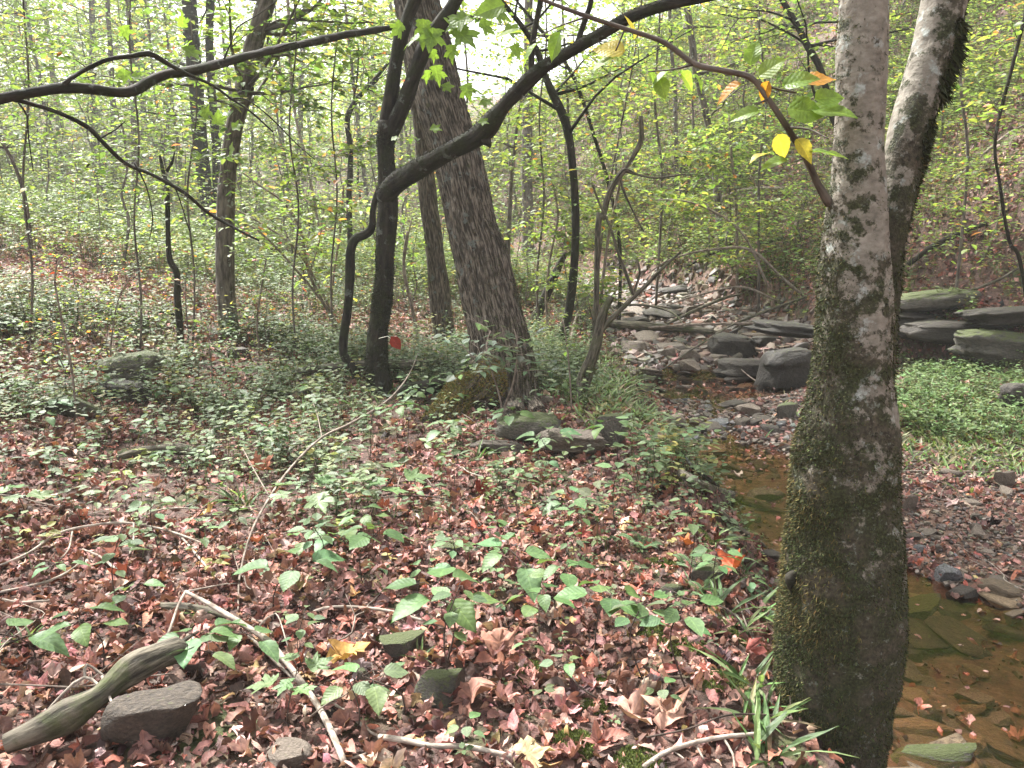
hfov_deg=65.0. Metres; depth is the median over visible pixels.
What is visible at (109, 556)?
seedling
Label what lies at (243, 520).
seedling
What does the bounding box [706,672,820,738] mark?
grass tuft
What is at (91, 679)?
stick
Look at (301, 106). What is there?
pale tree
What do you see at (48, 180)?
sapling
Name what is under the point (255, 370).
seedling
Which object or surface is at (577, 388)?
seedling
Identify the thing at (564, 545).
seedling
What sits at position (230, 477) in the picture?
seedling
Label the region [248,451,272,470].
fallen leaf
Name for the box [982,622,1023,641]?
stone
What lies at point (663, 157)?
sapling
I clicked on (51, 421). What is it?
seedling
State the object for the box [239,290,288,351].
sapling
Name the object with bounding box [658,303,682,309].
stone
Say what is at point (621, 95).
sapling
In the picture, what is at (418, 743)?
branch
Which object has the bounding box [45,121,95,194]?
sapling
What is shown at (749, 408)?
stone
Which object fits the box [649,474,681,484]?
moss cushion
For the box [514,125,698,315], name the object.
sapling
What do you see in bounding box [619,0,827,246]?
slope tree
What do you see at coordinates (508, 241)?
thin tree
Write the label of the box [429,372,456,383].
seedling
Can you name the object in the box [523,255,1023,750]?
gravel
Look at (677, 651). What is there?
moss cushion
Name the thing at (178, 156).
sapling
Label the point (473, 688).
fallen leaf
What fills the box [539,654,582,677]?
seedling
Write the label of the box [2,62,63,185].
sapling
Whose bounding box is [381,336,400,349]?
red leaf
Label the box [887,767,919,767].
stone
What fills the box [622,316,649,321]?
stone
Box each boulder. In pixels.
[38,396,104,419]
[92,378,150,403]
[96,350,165,380]
[100,680,201,747]
[265,737,312,767]
[379,629,424,658]
[414,668,464,708]
[469,439,524,454]
[494,412,560,440]
[536,428,609,453]
[595,412,628,448]
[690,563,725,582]
[707,332,757,357]
[711,358,759,379]
[747,486,785,500]
[754,347,811,392]
[890,743,976,767]
[898,312,945,339]
[899,319,1011,344]
[907,593,940,619]
[947,328,1023,364]
[953,306,1023,326]
[991,383,1023,409]
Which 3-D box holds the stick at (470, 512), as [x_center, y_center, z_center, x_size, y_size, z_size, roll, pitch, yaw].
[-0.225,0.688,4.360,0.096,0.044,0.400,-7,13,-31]
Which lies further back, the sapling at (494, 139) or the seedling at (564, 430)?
the sapling at (494, 139)
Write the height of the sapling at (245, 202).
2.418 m
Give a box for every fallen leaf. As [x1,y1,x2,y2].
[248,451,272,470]
[326,639,369,663]
[451,677,496,718]
[476,476,497,495]
[481,620,521,657]
[506,529,530,547]
[513,735,555,767]
[609,683,651,724]
[640,688,689,729]
[677,533,693,544]
[715,548,744,572]
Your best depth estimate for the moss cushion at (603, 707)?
2.73 m
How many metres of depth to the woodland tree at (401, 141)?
42.34 m
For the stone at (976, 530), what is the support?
on the ground at (1002, 690)
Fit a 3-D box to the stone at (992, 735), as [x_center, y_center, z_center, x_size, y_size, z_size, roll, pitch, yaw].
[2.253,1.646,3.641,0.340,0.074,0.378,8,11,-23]
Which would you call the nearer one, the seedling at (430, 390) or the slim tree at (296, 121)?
the seedling at (430, 390)
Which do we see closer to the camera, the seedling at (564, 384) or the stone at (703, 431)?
the seedling at (564, 384)
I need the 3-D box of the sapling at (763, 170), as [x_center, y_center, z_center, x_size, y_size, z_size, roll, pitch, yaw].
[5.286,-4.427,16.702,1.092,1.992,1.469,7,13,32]
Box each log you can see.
[2,630,198,753]
[116,443,204,459]
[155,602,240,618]
[295,359,469,375]
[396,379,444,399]
[608,320,713,334]
[677,469,784,514]
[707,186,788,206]
[721,509,768,567]
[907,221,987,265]
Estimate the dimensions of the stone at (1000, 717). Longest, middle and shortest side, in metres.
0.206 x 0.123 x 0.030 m
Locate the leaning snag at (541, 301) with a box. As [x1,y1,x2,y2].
[527,251,566,331]
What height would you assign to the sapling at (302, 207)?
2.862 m
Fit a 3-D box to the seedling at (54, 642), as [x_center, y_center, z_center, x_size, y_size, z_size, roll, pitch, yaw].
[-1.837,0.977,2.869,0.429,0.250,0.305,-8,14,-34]
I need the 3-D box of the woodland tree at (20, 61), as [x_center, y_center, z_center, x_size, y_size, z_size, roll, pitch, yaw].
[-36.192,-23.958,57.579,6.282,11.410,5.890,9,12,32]
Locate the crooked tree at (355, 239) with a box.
[339,186,377,382]
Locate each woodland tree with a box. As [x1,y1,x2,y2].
[0,0,44,157]
[0,0,49,125]
[0,0,59,106]
[0,0,67,44]
[0,0,73,114]
[0,0,118,173]
[0,0,122,132]
[0,0,183,152]
[0,1,59,114]
[0,2,63,125]
[0,6,49,140]
[34,0,166,175]
[42,7,145,180]
[63,3,123,135]
[74,0,182,154]
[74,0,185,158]
[82,0,190,157]
[84,0,219,174]
[90,0,231,195]
[122,0,220,153]
[141,1,249,165]
[150,0,325,211]
[184,1,315,202]
[202,15,274,180]
[207,21,294,195]
[208,5,339,198]
[226,0,330,208]
[264,4,349,158]
[276,2,413,224]
[301,13,403,205]
[314,0,403,148]
[320,0,392,164]
[340,0,497,176]
[341,0,444,164]
[348,3,414,158]
[552,0,683,64]
[606,0,678,48]
[643,0,700,37]
[671,8,681,30]
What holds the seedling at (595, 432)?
on the ground at (1002, 690)
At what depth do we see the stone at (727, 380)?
10.81 m
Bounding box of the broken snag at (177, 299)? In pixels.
[159,151,183,344]
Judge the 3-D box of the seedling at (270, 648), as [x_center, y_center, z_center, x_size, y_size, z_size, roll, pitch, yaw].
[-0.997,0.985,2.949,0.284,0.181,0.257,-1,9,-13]
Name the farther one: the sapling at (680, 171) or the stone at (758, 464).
the sapling at (680, 171)
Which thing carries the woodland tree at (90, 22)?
on the ground at (1002, 690)
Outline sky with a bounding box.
[0,0,721,159]
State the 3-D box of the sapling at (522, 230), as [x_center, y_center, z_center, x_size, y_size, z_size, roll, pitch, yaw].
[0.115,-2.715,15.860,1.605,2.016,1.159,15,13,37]
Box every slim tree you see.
[0,100,79,254]
[236,0,341,275]
[297,11,405,243]
[402,231,417,345]
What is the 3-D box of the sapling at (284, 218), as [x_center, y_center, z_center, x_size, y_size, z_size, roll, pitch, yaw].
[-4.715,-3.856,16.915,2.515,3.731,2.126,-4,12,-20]
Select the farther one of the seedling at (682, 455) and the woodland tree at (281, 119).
the woodland tree at (281, 119)
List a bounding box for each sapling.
[0,0,147,351]
[0,69,111,222]
[0,88,60,187]
[0,120,44,206]
[0,137,70,236]
[0,196,61,300]
[0,262,49,339]
[1,102,68,182]
[1,106,64,184]
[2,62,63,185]
[3,236,87,419]
[8,124,81,200]
[8,301,76,360]
[10,81,81,180]
[12,0,263,350]
[17,32,174,219]
[18,281,113,399]
[20,239,69,287]
[31,16,216,267]
[32,210,77,264]
[33,125,71,182]
[35,42,129,199]
[40,123,100,193]
[43,224,118,321]
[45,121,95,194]
[48,172,107,254]
[51,154,100,240]
[54,308,139,370]
[61,265,151,355]
[66,279,121,338]
[69,148,133,242]
[70,98,182,227]
[76,0,283,353]
[80,107,123,192]
[85,130,122,184]
[90,150,143,208]
[91,249,121,294]
[95,53,195,199]
[98,104,236,295]
[99,180,149,250]
[100,233,161,281]
[100,259,131,290]
[113,184,156,258]
[117,90,217,226]
[128,124,189,202]
[128,217,187,300]
[129,75,192,195]
[132,123,198,216]
[144,283,181,318]
[148,89,211,231]
[153,241,242,358]
[157,120,211,204]
[162,118,195,195]
[164,236,214,285]
[173,0,392,350]
[179,136,404,332]
[180,300,241,405]
[194,119,277,239]
[195,202,246,263]
[204,163,282,250]
[211,119,293,236]
[213,134,278,235]
[223,242,291,349]
[226,0,425,348]
[232,339,277,371]
[235,108,332,274]
[236,166,264,226]
[236,287,275,319]
[239,79,357,234]
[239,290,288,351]
[241,126,288,215]
[245,156,282,209]
[251,123,317,229]
[255,160,303,212]
[260,246,284,289]
[262,76,376,223]
[268,102,367,236]
[268,186,328,310]
[269,161,334,255]
[269,292,313,333]
[275,164,360,283]
[284,258,338,328]
[286,167,345,244]
[301,118,373,243]
[307,183,371,321]
[317,172,341,231]
[320,274,343,300]
[324,127,446,258]
[334,156,399,249]
[355,257,396,300]
[357,109,440,249]
[357,177,418,270]
[360,127,440,261]
[363,204,428,321]
[370,0,540,290]
[394,217,425,316]
[409,178,450,279]
[422,150,544,266]
[433,310,563,415]
[435,120,521,221]
[467,0,652,308]
[468,93,488,146]
[473,3,618,335]
[475,41,563,224]
[477,86,518,184]
[478,13,570,146]
[480,145,508,205]
[481,102,508,176]
[502,196,546,273]
[504,64,583,177]
[512,239,544,311]
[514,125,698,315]
[515,83,606,198]
[516,0,612,116]
[525,185,600,330]
[526,224,621,328]
[528,1,679,208]
[531,0,702,343]
[531,181,604,292]
[532,99,573,181]
[539,274,591,321]
[539,306,587,411]
[549,39,590,108]
[552,250,611,345]
[560,4,619,102]
[568,0,757,305]
[570,87,602,144]
[576,185,680,398]
[587,34,628,108]
[589,7,778,246]
[590,1,656,88]
[592,176,803,305]
[616,116,692,214]
[617,35,661,126]
[631,47,669,97]
[642,10,710,68]
[647,112,822,293]
[660,6,715,69]
[661,4,729,97]
[662,0,837,312]
[665,1,825,185]
[682,1,771,112]
[682,110,787,269]
[683,130,760,270]
[695,0,764,39]
[697,1,804,82]
[710,0,740,52]
[743,121,790,206]
[745,51,834,178]
[751,23,829,133]
[775,139,830,263]
[796,36,896,169]
[807,1,911,35]
[887,0,1023,288]
[890,10,1023,144]
[891,0,1010,101]
[896,0,905,27]
[932,93,991,167]
[936,287,979,320]
[951,2,1023,296]
[983,154,1023,190]
[994,251,1023,285]
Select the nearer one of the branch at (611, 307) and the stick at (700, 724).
the stick at (700, 724)
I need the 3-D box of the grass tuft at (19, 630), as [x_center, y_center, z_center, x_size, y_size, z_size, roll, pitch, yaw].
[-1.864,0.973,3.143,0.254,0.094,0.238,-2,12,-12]
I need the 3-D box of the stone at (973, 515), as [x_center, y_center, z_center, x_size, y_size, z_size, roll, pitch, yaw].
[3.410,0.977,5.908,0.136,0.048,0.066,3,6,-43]
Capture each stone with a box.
[127,317,148,331]
[227,347,250,360]
[267,386,314,398]
[356,667,372,684]
[443,542,463,554]
[540,395,553,405]
[621,311,635,316]
[621,341,646,351]
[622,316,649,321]
[624,306,642,313]
[627,366,639,378]
[633,330,659,340]
[637,367,663,375]
[638,374,656,382]
[638,386,649,391]
[642,307,681,320]
[642,383,655,389]
[653,387,669,392]
[654,343,687,349]
[656,342,677,348]
[658,286,687,293]
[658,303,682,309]
[659,583,683,596]
[660,347,675,356]
[668,414,686,425]
[673,376,690,383]
[673,392,686,397]
[675,385,692,394]
[677,359,700,374]
[677,370,695,376]
[679,349,700,360]
[682,306,700,313]
[689,379,703,387]
[689,418,703,426]
[693,388,707,394]
[694,426,706,432]
[699,421,724,432]
[700,443,725,456]
[706,418,728,425]
[708,354,728,358]
[708,377,723,384]
[709,473,720,482]
[719,470,747,478]
[720,399,746,406]
[720,465,730,469]
[722,485,735,489]
[723,376,753,386]
[726,463,749,471]
[729,385,746,391]
[734,403,760,414]
[735,417,749,425]
[736,307,751,312]
[736,383,753,391]
[736,513,756,528]
[740,441,746,448]
[741,333,779,338]
[743,319,814,338]
[744,472,752,476]
[750,415,772,422]
[750,458,768,471]
[751,336,775,346]
[751,419,761,425]
[752,513,760,522]
[760,424,780,433]
[761,549,780,561]
[764,393,782,396]
[765,473,780,478]
[776,402,797,418]
[776,420,785,427]
[781,396,794,401]
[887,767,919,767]
[893,707,913,717]
[893,711,962,737]
[897,755,936,767]
[900,289,982,311]
[900,733,939,746]
[901,687,928,704]
[902,495,918,510]
[903,658,922,683]
[905,532,921,539]
[907,648,923,662]
[908,592,919,597]
[908,617,951,649]
[913,544,926,552]
[913,703,941,722]
[915,664,928,673]
[917,674,937,687]
[920,528,936,536]
[924,616,987,658]
[926,733,978,767]
[928,543,942,550]
[931,535,944,539]
[932,611,940,615]
[933,562,962,581]
[937,599,971,620]
[940,468,962,476]
[940,648,955,653]
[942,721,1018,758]
[945,585,977,605]
[947,695,986,714]
[948,719,964,728]
[950,651,973,659]
[953,572,967,582]
[953,692,994,708]
[955,717,1023,767]
[956,687,979,691]
[958,498,981,505]
[961,732,987,757]
[963,663,988,678]
[969,523,979,529]
[970,513,981,519]
[971,525,991,536]
[974,546,995,554]
[974,611,1000,622]
[975,757,983,767]
[977,578,1023,598]
[978,591,1022,608]
[978,750,995,758]
[979,758,1010,767]
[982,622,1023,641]
[983,649,992,656]
[983,708,1010,726]
[989,574,1007,580]
[994,471,1014,487]
[999,485,1013,496]
[1003,608,1023,623]
[1013,485,1023,492]
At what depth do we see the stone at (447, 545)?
3.89 m
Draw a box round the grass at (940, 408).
[218,242,1023,499]
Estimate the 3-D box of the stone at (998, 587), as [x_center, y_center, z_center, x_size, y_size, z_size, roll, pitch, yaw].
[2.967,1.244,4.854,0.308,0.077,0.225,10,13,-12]
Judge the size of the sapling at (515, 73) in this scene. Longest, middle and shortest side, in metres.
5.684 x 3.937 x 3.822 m
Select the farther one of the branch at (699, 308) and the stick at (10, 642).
the branch at (699, 308)
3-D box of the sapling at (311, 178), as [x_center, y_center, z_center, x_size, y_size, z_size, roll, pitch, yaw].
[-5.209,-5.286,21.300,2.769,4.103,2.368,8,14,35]
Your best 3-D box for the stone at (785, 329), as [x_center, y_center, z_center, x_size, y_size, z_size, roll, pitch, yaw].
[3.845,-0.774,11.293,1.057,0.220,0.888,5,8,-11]
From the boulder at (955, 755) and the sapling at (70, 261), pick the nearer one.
the boulder at (955, 755)
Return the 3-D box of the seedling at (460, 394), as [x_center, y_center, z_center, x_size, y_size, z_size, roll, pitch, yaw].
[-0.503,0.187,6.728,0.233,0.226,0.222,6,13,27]
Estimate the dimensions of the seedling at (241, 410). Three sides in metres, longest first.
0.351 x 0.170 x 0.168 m
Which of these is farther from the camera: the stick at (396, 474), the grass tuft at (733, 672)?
the stick at (396, 474)
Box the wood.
[0,0,727,208]
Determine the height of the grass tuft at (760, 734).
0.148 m
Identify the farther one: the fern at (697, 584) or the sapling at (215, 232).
the sapling at (215, 232)
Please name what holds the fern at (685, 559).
on the ground at (1002, 690)
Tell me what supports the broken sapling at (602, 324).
on the ground at (1002, 690)
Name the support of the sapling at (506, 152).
on the ground at (1002, 690)
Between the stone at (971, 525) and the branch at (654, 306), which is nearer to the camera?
the stone at (971, 525)
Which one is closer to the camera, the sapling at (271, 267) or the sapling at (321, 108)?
the sapling at (321, 108)
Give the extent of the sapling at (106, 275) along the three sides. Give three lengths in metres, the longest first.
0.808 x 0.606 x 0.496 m
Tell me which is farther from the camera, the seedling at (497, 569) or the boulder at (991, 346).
the boulder at (991, 346)
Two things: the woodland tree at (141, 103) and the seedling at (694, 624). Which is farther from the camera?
the woodland tree at (141, 103)
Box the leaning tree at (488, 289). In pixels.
[61,0,545,422]
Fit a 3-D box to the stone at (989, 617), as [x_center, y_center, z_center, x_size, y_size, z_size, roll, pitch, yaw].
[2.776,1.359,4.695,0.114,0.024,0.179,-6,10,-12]
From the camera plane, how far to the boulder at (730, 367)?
10.87 m
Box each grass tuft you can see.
[0,622,61,644]
[178,454,207,469]
[201,481,268,506]
[223,483,268,510]
[316,483,363,493]
[372,574,408,595]
[377,503,401,517]
[396,637,435,663]
[462,438,512,460]
[673,568,725,594]
[682,641,784,727]
[698,574,771,624]
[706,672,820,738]
[707,601,773,641]
[715,526,757,545]
[728,689,858,767]
[740,550,763,577]
[749,587,777,640]
[754,580,775,600]
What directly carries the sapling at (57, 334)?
on the ground at (1002, 690)
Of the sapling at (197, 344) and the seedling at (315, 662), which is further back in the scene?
the sapling at (197, 344)
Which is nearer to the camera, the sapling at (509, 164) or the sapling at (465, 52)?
the sapling at (465, 52)
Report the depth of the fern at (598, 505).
4.54 m
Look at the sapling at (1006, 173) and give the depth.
11.55 m
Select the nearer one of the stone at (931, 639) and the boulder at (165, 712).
the boulder at (165, 712)
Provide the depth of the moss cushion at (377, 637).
3.17 m
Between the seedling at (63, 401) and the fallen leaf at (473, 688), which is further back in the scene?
the seedling at (63, 401)
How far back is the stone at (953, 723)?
3.73 m
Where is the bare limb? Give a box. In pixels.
[593,115,684,373]
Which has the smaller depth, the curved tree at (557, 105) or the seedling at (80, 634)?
the seedling at (80, 634)
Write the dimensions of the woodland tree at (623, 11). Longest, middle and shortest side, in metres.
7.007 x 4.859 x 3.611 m
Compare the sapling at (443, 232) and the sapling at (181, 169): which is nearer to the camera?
the sapling at (443, 232)
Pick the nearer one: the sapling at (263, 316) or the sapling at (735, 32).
the sapling at (263, 316)
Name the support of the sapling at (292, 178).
on the ground at (1002, 690)
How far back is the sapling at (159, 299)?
9.48 m
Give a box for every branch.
[8,287,101,293]
[86,304,174,315]
[167,583,370,765]
[233,355,417,610]
[331,721,514,767]
[570,296,605,337]
[573,292,614,311]
[616,303,685,327]
[642,732,753,767]
[648,322,753,328]
[662,326,727,369]
[666,293,741,323]
[681,451,721,487]
[685,237,782,267]
[722,296,806,329]
[935,266,1018,290]
[954,124,1023,180]
[982,185,1005,260]
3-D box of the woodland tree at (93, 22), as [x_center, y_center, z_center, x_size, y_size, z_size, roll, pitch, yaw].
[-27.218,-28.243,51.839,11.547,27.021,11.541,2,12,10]
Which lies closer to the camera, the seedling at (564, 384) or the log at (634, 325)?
the seedling at (564, 384)
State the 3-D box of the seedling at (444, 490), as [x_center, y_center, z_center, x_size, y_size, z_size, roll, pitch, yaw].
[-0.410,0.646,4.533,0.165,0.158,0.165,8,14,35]
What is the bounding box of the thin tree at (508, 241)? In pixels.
[466,0,604,259]
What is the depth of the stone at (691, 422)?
8.73 m
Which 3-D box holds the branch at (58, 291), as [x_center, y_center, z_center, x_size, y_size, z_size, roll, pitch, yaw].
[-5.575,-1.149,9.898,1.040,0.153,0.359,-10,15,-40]
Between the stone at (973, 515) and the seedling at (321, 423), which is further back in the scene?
the stone at (973, 515)
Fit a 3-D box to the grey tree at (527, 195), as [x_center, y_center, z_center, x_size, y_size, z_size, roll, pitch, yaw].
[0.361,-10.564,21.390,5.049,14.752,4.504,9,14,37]
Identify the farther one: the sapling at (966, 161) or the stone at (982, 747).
the sapling at (966, 161)
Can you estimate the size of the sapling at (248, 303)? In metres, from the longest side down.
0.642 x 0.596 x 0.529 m
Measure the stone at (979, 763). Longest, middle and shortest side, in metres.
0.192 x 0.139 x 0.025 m
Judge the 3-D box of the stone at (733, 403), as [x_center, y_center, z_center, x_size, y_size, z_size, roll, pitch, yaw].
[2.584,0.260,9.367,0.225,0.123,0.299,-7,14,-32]
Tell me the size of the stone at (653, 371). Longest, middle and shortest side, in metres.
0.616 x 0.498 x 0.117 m
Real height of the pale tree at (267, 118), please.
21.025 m
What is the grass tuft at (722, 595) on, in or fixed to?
on the ground at (1002, 690)
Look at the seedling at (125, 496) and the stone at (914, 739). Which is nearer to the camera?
the stone at (914, 739)
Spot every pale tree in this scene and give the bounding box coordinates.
[244,14,291,175]
[269,1,347,199]
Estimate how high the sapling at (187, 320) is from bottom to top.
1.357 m
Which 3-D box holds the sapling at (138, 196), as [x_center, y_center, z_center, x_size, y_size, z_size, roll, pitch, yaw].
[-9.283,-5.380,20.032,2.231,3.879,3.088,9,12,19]
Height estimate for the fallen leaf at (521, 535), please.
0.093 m
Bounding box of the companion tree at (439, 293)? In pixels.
[403,0,506,342]
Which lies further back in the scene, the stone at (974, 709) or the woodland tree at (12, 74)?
the woodland tree at (12, 74)
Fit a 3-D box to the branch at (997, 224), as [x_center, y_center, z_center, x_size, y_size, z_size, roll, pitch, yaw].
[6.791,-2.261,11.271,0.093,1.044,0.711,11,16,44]
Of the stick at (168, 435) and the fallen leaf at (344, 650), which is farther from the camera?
the stick at (168, 435)
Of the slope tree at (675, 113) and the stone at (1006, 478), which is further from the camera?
the slope tree at (675, 113)
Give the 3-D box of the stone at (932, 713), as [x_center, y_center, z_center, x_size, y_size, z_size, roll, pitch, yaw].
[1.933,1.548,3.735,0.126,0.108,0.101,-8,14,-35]
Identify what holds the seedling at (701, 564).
on the ground at (1002, 690)
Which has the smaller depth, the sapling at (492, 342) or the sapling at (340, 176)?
the sapling at (492, 342)
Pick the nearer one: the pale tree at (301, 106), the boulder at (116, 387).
the boulder at (116, 387)
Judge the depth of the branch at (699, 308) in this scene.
13.52 m
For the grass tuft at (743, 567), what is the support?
on the ground at (1002, 690)
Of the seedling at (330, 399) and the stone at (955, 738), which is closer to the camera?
the stone at (955, 738)
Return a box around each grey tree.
[51,0,167,183]
[73,0,189,200]
[501,0,636,259]
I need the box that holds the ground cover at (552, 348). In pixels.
[0,0,1023,767]
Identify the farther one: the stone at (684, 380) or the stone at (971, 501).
the stone at (684, 380)
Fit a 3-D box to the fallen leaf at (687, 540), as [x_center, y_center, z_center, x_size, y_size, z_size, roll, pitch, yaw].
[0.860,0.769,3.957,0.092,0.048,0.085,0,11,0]
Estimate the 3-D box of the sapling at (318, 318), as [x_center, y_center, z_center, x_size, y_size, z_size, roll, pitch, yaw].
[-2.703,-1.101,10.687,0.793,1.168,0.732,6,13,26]
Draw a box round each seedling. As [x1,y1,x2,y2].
[0,380,35,401]
[0,484,60,513]
[0,618,69,658]
[6,317,18,342]
[23,408,56,426]
[29,451,65,457]
[31,560,91,578]
[34,396,73,411]
[35,601,128,673]
[45,353,77,366]
[75,367,100,377]
[91,526,148,617]
[108,578,165,615]
[109,475,153,521]
[125,496,174,555]
[131,413,165,444]
[140,421,163,435]
[148,384,179,402]
[148,450,175,473]
[158,618,246,668]
[161,352,181,392]
[174,633,235,682]
[181,348,204,365]
[181,518,221,581]
[186,451,214,492]
[190,433,214,444]
[201,619,278,662]
[202,513,218,526]
[210,469,241,490]
[213,507,255,551]
[216,366,234,398]
[233,402,253,439]
[233,548,345,607]
[240,366,269,386]
[245,651,333,725]
[251,422,291,446]
[256,379,270,404]
[257,427,300,447]
[262,436,306,443]
[268,471,339,517]
[280,341,300,349]
[281,605,324,682]
[287,517,335,578]
[287,532,327,554]
[291,383,322,401]
[294,482,316,493]
[299,461,328,511]
[308,531,379,554]
[311,396,351,412]
[312,416,331,433]
[321,662,389,727]
[331,662,408,720]
[337,522,410,582]
[338,504,387,543]
[341,462,432,517]
[360,403,390,457]
[377,400,419,436]
[386,567,499,664]
[392,400,428,417]
[396,371,413,406]
[397,388,425,413]
[402,491,424,507]
[408,382,438,405]
[409,558,450,580]
[418,482,449,496]
[423,577,487,669]
[426,419,461,442]
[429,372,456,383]
[432,533,474,583]
[444,393,467,400]
[444,711,484,755]
[448,421,469,438]
[471,399,497,439]
[472,533,551,603]
[481,565,514,616]
[492,407,534,425]
[502,583,575,637]
[503,464,539,525]
[512,637,545,653]
[517,426,581,456]
[524,434,555,473]
[528,559,595,608]
[529,383,556,409]
[535,456,558,467]
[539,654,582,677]
[541,486,592,520]
[550,378,574,396]
[555,532,589,571]
[555,580,643,651]
[556,502,594,559]
[567,386,589,402]
[582,420,634,468]
[595,454,636,528]
[605,591,667,679]
[616,407,650,476]
[637,441,674,506]
[639,594,723,686]
[644,677,682,701]
[654,444,685,464]
[669,497,718,579]
[690,545,742,587]
[695,555,738,574]
[730,548,754,573]
[740,574,767,593]
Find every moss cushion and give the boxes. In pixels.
[374,629,399,641]
[510,659,546,683]
[549,726,594,760]
[578,697,608,715]
[594,674,609,688]
[612,744,666,767]
[624,619,668,636]
[643,556,679,569]
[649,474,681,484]
[657,634,706,656]
[679,526,715,548]
[689,668,750,694]
[727,627,772,669]
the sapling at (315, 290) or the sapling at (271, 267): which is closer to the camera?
the sapling at (315, 290)
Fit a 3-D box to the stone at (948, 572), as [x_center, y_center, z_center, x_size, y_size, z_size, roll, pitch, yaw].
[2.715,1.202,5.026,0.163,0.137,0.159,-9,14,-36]
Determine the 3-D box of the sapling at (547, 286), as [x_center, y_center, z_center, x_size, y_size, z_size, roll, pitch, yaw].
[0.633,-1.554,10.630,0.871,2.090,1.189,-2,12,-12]
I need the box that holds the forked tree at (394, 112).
[0,0,720,397]
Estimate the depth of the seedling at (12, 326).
7.75 m
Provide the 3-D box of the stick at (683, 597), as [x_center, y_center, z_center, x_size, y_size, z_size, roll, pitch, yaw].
[0.774,0.922,3.326,0.437,0.073,0.118,7,14,33]
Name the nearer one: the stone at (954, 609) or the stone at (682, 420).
the stone at (954, 609)
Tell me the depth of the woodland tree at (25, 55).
63.27 m
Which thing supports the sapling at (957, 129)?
on the ground at (1002, 690)
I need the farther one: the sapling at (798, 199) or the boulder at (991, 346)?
the sapling at (798, 199)
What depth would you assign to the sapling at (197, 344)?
6.92 m
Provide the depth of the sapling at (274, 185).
31.70 m
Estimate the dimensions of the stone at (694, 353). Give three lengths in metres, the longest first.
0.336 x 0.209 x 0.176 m
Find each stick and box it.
[0,482,112,513]
[0,521,243,598]
[0,564,78,603]
[0,604,44,649]
[0,615,94,647]
[0,638,168,687]
[7,423,69,431]
[49,663,111,706]
[82,548,139,585]
[141,428,205,441]
[141,497,228,518]
[158,468,192,496]
[192,522,222,558]
[228,569,251,589]
[251,619,282,625]
[292,605,443,627]
[297,495,451,507]
[309,653,405,716]
[338,587,384,640]
[380,466,403,486]
[381,507,447,514]
[388,510,455,540]
[445,458,495,479]
[454,499,480,524]
[541,647,597,698]
[646,697,792,737]
[655,587,746,633]
[684,564,758,646]
[721,442,790,454]
[731,689,774,755]
[902,459,986,471]
[903,490,954,500]
[965,549,1023,590]
[982,528,1023,545]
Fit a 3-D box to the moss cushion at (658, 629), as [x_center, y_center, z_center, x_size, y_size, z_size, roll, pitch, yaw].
[0.545,0.982,3.219,0.175,0.062,0.160,7,14,33]
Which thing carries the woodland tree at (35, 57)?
on the ground at (1002, 690)
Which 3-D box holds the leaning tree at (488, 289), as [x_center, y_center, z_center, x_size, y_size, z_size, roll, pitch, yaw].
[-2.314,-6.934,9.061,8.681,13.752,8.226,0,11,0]
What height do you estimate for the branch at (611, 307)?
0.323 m
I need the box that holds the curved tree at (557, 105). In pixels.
[368,0,693,344]
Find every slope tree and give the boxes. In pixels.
[459,0,649,319]
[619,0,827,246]
[623,11,737,190]
[691,0,990,128]
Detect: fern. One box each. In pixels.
[131,452,165,465]
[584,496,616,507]
[615,532,662,549]
[671,548,719,567]
[685,579,731,599]
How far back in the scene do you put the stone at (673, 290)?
16.46 m
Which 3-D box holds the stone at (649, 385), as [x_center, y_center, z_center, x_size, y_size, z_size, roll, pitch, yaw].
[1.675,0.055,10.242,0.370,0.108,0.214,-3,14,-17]
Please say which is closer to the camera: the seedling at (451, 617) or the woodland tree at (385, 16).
the seedling at (451, 617)
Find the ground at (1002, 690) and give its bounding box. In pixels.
[0,0,1023,767]
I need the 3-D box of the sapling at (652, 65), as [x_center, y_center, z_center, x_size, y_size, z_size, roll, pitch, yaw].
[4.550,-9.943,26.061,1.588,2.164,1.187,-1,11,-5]
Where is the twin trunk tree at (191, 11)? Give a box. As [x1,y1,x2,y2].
[76,0,271,237]
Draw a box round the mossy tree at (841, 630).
[473,0,972,767]
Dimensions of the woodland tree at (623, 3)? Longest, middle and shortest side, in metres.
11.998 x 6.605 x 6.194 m
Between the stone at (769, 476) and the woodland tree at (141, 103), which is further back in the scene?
the woodland tree at (141, 103)
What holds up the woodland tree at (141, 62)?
on the ground at (1002, 690)
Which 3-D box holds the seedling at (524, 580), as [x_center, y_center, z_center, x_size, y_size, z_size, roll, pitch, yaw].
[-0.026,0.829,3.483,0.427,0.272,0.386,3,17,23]
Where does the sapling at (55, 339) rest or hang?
on the ground at (1002, 690)
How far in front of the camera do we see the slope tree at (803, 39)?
11.90 m
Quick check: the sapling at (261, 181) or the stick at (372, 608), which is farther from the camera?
the sapling at (261, 181)
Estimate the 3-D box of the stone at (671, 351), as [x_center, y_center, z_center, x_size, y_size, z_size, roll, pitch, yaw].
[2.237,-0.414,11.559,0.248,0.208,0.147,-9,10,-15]
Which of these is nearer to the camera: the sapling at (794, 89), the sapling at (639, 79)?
the sapling at (794, 89)

